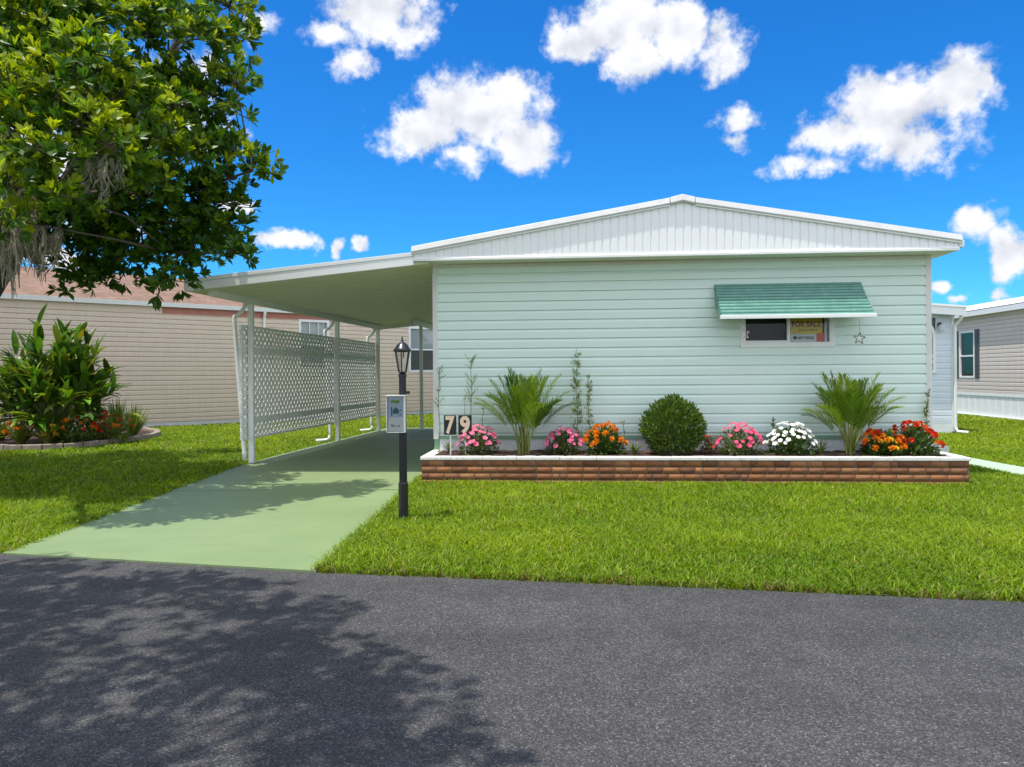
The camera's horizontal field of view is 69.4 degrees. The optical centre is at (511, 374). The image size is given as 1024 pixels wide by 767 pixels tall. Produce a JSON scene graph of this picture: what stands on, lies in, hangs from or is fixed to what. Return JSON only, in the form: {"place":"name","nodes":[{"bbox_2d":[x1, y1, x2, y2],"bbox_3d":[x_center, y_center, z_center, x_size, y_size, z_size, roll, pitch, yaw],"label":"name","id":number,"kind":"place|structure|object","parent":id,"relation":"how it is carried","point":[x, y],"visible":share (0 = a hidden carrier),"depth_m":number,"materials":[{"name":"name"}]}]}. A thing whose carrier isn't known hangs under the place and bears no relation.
{"place":"outdoors","nodes":[
{"label":"outdoors","id":0,"kind":"place"},
{"bbox_2d":[3,490,398,572],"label":"driveway","id":1,"kind":"structure","parent":0,"point":[289,530],"depth_m":7.12,"materials":[{"name":"paint"}]},
{"bbox_2d":[0,413,432,552],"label":"grass","id":2,"kind":"structure","parent":0,"point":[67,500],"depth_m":11.87,"materials":[{"name":"green plant"}]},
{"bbox_2d":[172,427,433,490],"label":"driveway","id":3,"kind":"structure","parent":0,"point":[368,461],"depth_m":11.89,"materials":[{"name":"paint"}]},
{"bbox_2d":[184,252,433,462],"bbox_3d":[-2.599,-0.151,17.324,3.746,3.311,12.576,0,0,5],"label":"carport","id":4,"kind":"object","parent":3,"relation":"on","point":[377,294],"visible":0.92,"depth_m":13.87,"materials":[{"name":"metal"}]},
{"bbox_2d":[0,553,1023,766],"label":"road","id":5,"kind":"structure","parent":0,"point":[105,663],"depth_m":3.69,"materials":[{"name":"grey asphalt"}]},
{"bbox_2d":[0,415,1023,601],"bbox_3d":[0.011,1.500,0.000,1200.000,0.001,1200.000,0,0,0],"label":"ground","id":6,"kind":"structure","parent":0,"point":[677,585],"depth_m":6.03,"materials":[{"name":"green plant"}]},
{"bbox_2d":[0,429,151,444],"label":"mulch bed","id":7,"kind":"object","parent":6,"relation":"on","point":[31,440],"visible":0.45,"depth_m":17.07,"materials":[{"name":"brown soil"}]},
{"bbox_2d":[0,422,17,439],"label":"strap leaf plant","id":8,"kind":"object","parent":7,"relation":"on","point":[1,435],"visible":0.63,"depth_m":17.09,"materials":[{"name":"green plant"}]},
{"bbox_2d":[1,417,38,444],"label":"strap leaf plant","id":9,"kind":"object","parent":7,"relation":"on","point":[19,436],"visible":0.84,"depth_m":15.79,"materials":[{"name":"green plant"}]},
{"bbox_2d":[26,417,66,443],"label":"strap leaf plant","id":10,"kind":"object","parent":7,"relation":"on","point":[47,436],"visible":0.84,"depth_m":15.70,"materials":[{"name":"green plant"}]},
{"bbox_2d":[0,303,145,441],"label":"broad leaf shrub","id":11,"kind":"object","parent":7,"relation":"on","point":[37,384],"visible":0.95,"depth_m":16.20,"materials":[{"name":"green plant"}]},
{"bbox_2d":[53,415,102,442],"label":"flowering plant","id":12,"kind":"object","parent":7,"relation":"on","point":[76,436],"visible":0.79,"depth_m":15.91,"materials":[{"name":"green plant"}]},
{"bbox_2d":[75,409,114,437],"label":"flowering plant","id":13,"kind":"object","parent":7,"relation":"on","point":[95,424],"visible":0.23,"depth_m":17.78,"materials":[{"name":"green plant"}]},
{"bbox_2d":[90,413,133,441],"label":"flowering plant","id":14,"kind":"object","parent":7,"relation":"on","point":[111,426],"visible":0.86,"depth_m":16.59,"materials":[{"name":"green plant"}]},
{"bbox_2d":[101,397,134,432],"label":"strap leaf plant","id":15,"kind":"object","parent":7,"relation":"on","point":[118,407],"visible":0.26,"depth_m":18.52,"materials":[{"name":"green plant"}]},
{"bbox_2d":[112,403,159,435],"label":"strap leaf plant","id":16,"kind":"object","parent":7,"relation":"on","point":[135,429],"visible":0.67,"depth_m":17.49,"materials":[{"name":"green plant"}]},
{"bbox_2d":[0,426,160,451],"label":"garden edging","id":17,"kind":"object","parent":6,"relation":"on","point":[154,433],"visible":0.38,"depth_m":15.73,"materials":[{"name":"concrete"}]},
{"bbox_2d":[0,0,288,311],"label":"broadleaf tree","id":18,"kind":"object","parent":6,"relation":"on","point":[124,109],"visible":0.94,"depth_m":8.61,"materials":[{"name":"green plant"}]},
{"bbox_2d":[0,189,41,298],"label":"hanging moss","id":19,"kind":"object","parent":18,"relation":"hanging from","point":[16,247],"visible":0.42,"depth_m":8.35,"materials":[{"name":"grey plant"}]},
{"bbox_2d":[18,225,67,281],"bbox_3d":[-5.443,-1.392,8.569,0.508,0.766,0.761,0,0,-38],"label":"hanging moss","id":20,"kind":"object","parent":18,"relation":"hanging from","point":[53,243],"visible":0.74,"depth_m":8.46,"materials":[{"name":"grey plant"}]},
{"bbox_2d":[79,153,125,209],"bbox_3d":[-4.320,-2.050,7.796,0.436,0.690,0.786,0,0,-31],"label":"hanging moss","id":21,"kind":"object","parent":18,"relation":"hanging from","point":[102,170],"visible":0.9,"depth_m":7.71,"materials":[{"name":"grey plant"}]},
{"bbox_2d":[0,266,432,431],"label":"beige house","id":22,"kind":"structure","parent":6,"relation":"on","point":[175,359],"depth_m":22.58,"materials":[{"name":"beige plastic"}]},
{"bbox_2d":[298,319,328,370],"bbox_3d":[-6.823,-1.020,25.399,1.127,1.740,0.140,0,0,-40],"label":"window","id":23,"kind":"structure","parent":22,"relation":"in","point":[316,327],"depth_m":25.44,"materials":[{"name":"white metal"}]},
{"bbox_2d":[408,326,432,371],"bbox_3d":[-3.337,-0.966,28.364,1.550,1.740,0.140,0,0,-40],"label":"window","id":24,"kind":"structure","parent":22,"relation":"in","point":[414,366],"depth_m":28.24,"materials":[{"name":"white metal"}]},
{"bbox_2d":[393,336,411,519],"bbox_3d":[-1.136,0.554,7.691,0.192,1.908,0.192,0,0,0],"label":"lamp post","id":25,"kind":"object","parent":6,"relation":"on","point":[402,346],"visible":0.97,"depth_m":7.66,"materials":[{"name":"black metal"}]},
{"bbox_2d":[385,395,405,432],"bbox_3d":[-1.188,0.401,7.660,0.207,0.387,0.158,0,0,7],"label":"flyer box","id":26,"kind":"object","parent":25,"relation":"attached to","point":[395,413],"visible":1,"depth_m":7.61,"materials":[{"name":"grey plastic"}]},
{"bbox_2d":[411,194,963,459],"bbox_3d":[3.020,-0.561,18.086,7.810,4.078,15.355,0,0,5],"label":"mobile home","id":27,"kind":"object","parent":6,"relation":"on","point":[639,307],"visible":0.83,"depth_m":10.88,"materials":[{"name":"green"}]},
{"bbox_2d":[738,323,748,338],"bbox_3d":[3.295,-0.667,10.497,0.158,0.325,0.012,0,0,4],"label":"hanging star","id":28,"kind":"object","parent":27,"relation":"hanging from","point":[742,332],"visible":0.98,"depth_m":10.49,"materials":[{"name":"white metal"}]},
{"bbox_2d":[740,318,834,347],"bbox_3d":[4.047,-0.777,11.020,1.346,0.945,0.415,0,0,5],"label":"window","id":29,"kind":"structure","parent":27,"relation":"in","point":[762,333],"depth_m":10.87,"materials":[{"name":"white metal"}]},
{"bbox_2d":[791,318,823,341],"bbox_3d":[4.363,-0.672,10.875,0.508,0.400,0.012,0,0,5],"label":"for sale sign","id":30,"kind":"object","parent":27,"relation":"attached to","point":[806,329],"visible":1,"depth_m":10.88,"materials":[{"name":"yellow"}]},
{"bbox_2d":[854,322,865,343],"bbox_3d":[4.877,-0.600,10.369,0.168,0.333,0.012,0,0,5],"label":"hanging star","id":31,"kind":"object","parent":27,"relation":"hanging from","point":[860,335],"visible":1,"depth_m":10.37,"materials":[{"name":"metal"}]},
{"bbox_2d":[420,449,970,484],"bbox_3d":[2.420,1.313,10.488,7.342,0.414,0.980,0,0,5],"label":"brick planter","id":32,"kind":"object","parent":6,"relation":"on","point":[835,466],"visible":0.84,"depth_m":10.03,"materials":[{"name":"brown brick"}]},
{"bbox_2d":[434,366,445,449],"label":"tall weed","id":33,"kind":"object","parent":32,"relation":"on","point":[439,372],"visible":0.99,"depth_m":11.17,"materials":[{"name":"green plant"}]},
{"bbox_2d":[442,441,454,451],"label":"weed","id":34,"kind":"object","parent":32,"relation":"on","point":[448,446],"visible":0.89,"depth_m":10.94,"materials":[{"name":"green plant"}]},
{"bbox_2d":[444,415,456,454],"bbox_3d":[-0.888,0.874,10.637,0.181,0.589,0.027,0,0,5],"label":"house number plate","id":35,"kind":"object","parent":32,"relation":"on","point":[450,425],"visible":0.97,"depth_m":10.63,"materials":[{"name":"black paint"}]},
{"bbox_2d":[458,415,471,452],"bbox_3d":[-0.673,0.873,10.619,0.195,0.589,0.026,0,0,5],"label":"house number plate","id":36,"kind":"object","parent":32,"relation":"on","point":[464,423],"visible":0.98,"depth_m":10.61,"materials":[{"name":"black paint"}]},
{"bbox_2d":[464,354,477,447],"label":"tall weed","id":37,"kind":"object","parent":32,"relation":"on","point":[472,383],"visible":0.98,"depth_m":11.03,"materials":[{"name":"green plant"}]},
{"bbox_2d":[456,424,501,454],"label":"flowering plant","id":38,"kind":"object","parent":32,"relation":"on","point":[479,443],"visible":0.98,"depth_m":10.63,"materials":[{"name":"pink plant"}]},
{"bbox_2d":[471,367,578,453],"bbox_3d":[0.182,0.512,10.683,1.616,1.302,1.072,0,0,0],"label":"areca palm","id":39,"kind":"object","parent":32,"relation":"on","point":[522,407],"visible":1,"depth_m":10.54,"materials":[{"name":"green plant"}]},
{"bbox_2d":[543,426,584,455],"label":"flowering plant","id":40,"kind":"object","parent":32,"relation":"on","point":[559,443],"visible":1,"depth_m":10.58,"materials":[{"name":"pink plant"}]},
{"bbox_2d":[569,349,585,448],"bbox_3d":[0.957,0.372,10.896,0.267,1.527,0.167,0,0,5],"label":"tall weed","id":41,"kind":"object","parent":32,"relation":"on","point":[577,394],"visible":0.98,"depth_m":10.90,"materials":[{"name":"green plant"}]},
{"bbox_2d":[583,374,594,447],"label":"tall weed","id":42,"kind":"object","parent":32,"relation":"on","point":[588,396],"visible":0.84,"depth_m":10.89,"materials":[{"name":"green plant"}]},
{"bbox_2d":[582,421,628,454],"bbox_3d":[1.318,0.926,10.621,0.646,0.532,0.658,0,0,-38],"label":"flowering plant","id":43,"kind":"object","parent":32,"relation":"on","point":[604,441],"visible":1,"depth_m":10.52,"materials":[{"name":"orange plant"}]},
{"bbox_2d":[623,440,642,453],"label":"weed","id":44,"kind":"object","parent":32,"relation":"on","point":[632,447],"visible":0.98,"depth_m":10.46,"materials":[{"name":"green plant"}]},
{"bbox_2d":[638,393,708,455],"bbox_3d":[2.297,0.710,10.497,1.001,0.931,1.011,0,0,0],"label":"round bush","id":45,"kind":"object","parent":32,"relation":"on","point":[678,409],"visible":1,"depth_m":10.29,"materials":[{"name":"green plant"}]},
{"bbox_2d":[698,435,719,454],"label":"flowering plant","id":46,"kind":"object","parent":32,"relation":"on","point":[708,449],"visible":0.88,"depth_m":10.46,"materials":[{"name":"green plant"}]},
{"bbox_2d":[715,422,764,455],"bbox_3d":[3.213,0.904,10.442,0.710,0.489,0.686,0,0,0],"label":"flowering plant","id":47,"kind":"object","parent":32,"relation":"on","point":[740,445],"visible":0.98,"depth_m":10.34,"materials":[{"name":"pink plant"}]},
{"bbox_2d":[769,417,778,448],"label":"tall weed","id":48,"kind":"object","parent":32,"relation":"on","point":[773,424],"visible":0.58,"depth_m":10.67,"materials":[{"name":"green plant"}]},
{"bbox_2d":[763,421,818,455],"bbox_3d":[3.928,0.902,10.420,0.755,0.493,0.733,0,0,0],"label":"flowering plant","id":49,"kind":"object","parent":32,"relation":"in","point":[789,441],"visible":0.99,"depth_m":10.30,"materials":[{"name":"white plant"}]},
{"bbox_2d":[814,439,830,453],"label":"weed","id":50,"kind":"object","parent":32,"relation":"on","point":[820,450],"visible":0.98,"depth_m":10.25,"materials":[{"name":"green plant"}]},
{"bbox_2d":[800,371,906,454],"bbox_3d":[4.754,0.522,10.254,1.477,1.215,1.105,0,0,0],"label":"areca palm","id":51,"kind":"object","parent":32,"relation":"on","point":[852,401],"visible":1,"depth_m":10.19,"materials":[{"name":"green plant"}]},
{"bbox_2d":[857,428,908,455],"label":"flowering plant","id":52,"kind":"object","parent":32,"relation":"on","point":[880,443],"visible":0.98,"depth_m":10.09,"materials":[{"name":"orange plant"}]},
{"bbox_2d":[890,420,945,455],"bbox_3d":[5.582,0.890,10.308,0.731,0.515,0.765,0,0,0],"label":"flowering plant","id":53,"kind":"object","parent":32,"relation":"in","point":[915,444],"visible":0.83,"depth_m":10.18,"materials":[{"name":"red plant"}]},
{"bbox_2d":[922,389,931,447],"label":"tall weed","id":54,"kind":"object","parent":32,"relation":"on","point":[926,408],"visible":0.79,"depth_m":10.60,"materials":[{"name":"green plant"}]},
{"bbox_2d":[931,443,948,452],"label":"concrete block","id":55,"kind":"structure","parent":32,"relation":"on","point":[945,449],"depth_m":10.76,"materials":[{"name":"white concrete"}]},
{"bbox_2d":[932,303,968,433],"bbox_3d":[8.980,-0.276,20.460,4.226,3.421,5.545,0,0,5],"label":"annex room","id":56,"kind":"object","parent":6,"relation":"on","point":[944,372],"visible":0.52,"depth_m":17.89,"materials":[{"name":"white plastic"}]},
{"bbox_2d":[932,318,935,372],"bbox_3d":[9.768,-0.730,17.970,1.000,1.374,0.105,0,0,5],"label":"window","id":57,"kind":"structure","parent":56,"relation":"in","point":[933,331],"depth_m":17.88,"materials":[{"name":"white metal"}]},
{"bbox_2d":[969,458,1023,474],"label":"walkway","id":58,"kind":"structure","parent":6,"relation":"on","point":[1004,467],"depth_m":11.48,"materials":[{"name":"paint"}]},
{"bbox_2d":[11,0,1023,305],"label":"sky","id":59,"kind":"structure","parent":0,"point":[397,126],"materials":[{"name":"blue"}]},
{"bbox_2d":[929,413,1023,477],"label":"grass","id":60,"kind":"structure","parent":0,"point":[993,448],"depth_m":15.63,"materials":[{"name":"green plant"}]},
{"bbox_2d":[954,296,1023,419],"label":"tan house","id":61,"kind":"structure","parent":0,"point":[990,359],"depth_m":23.78,"materials":[{"name":"white metal"},{"name":"siding"},{"name":"glass"}]},
{"bbox_2d":[959,330,974,377],"bbox_3d":[15.565,-0.699,25.252,0.070,1.590,0.981,0,0,5],"label":"window","id":62,"kind":"structure","parent":61,"relation":"in","point":[966,338],"depth_m":25.30,"materials":[{"name":"white metal"}]}
]}

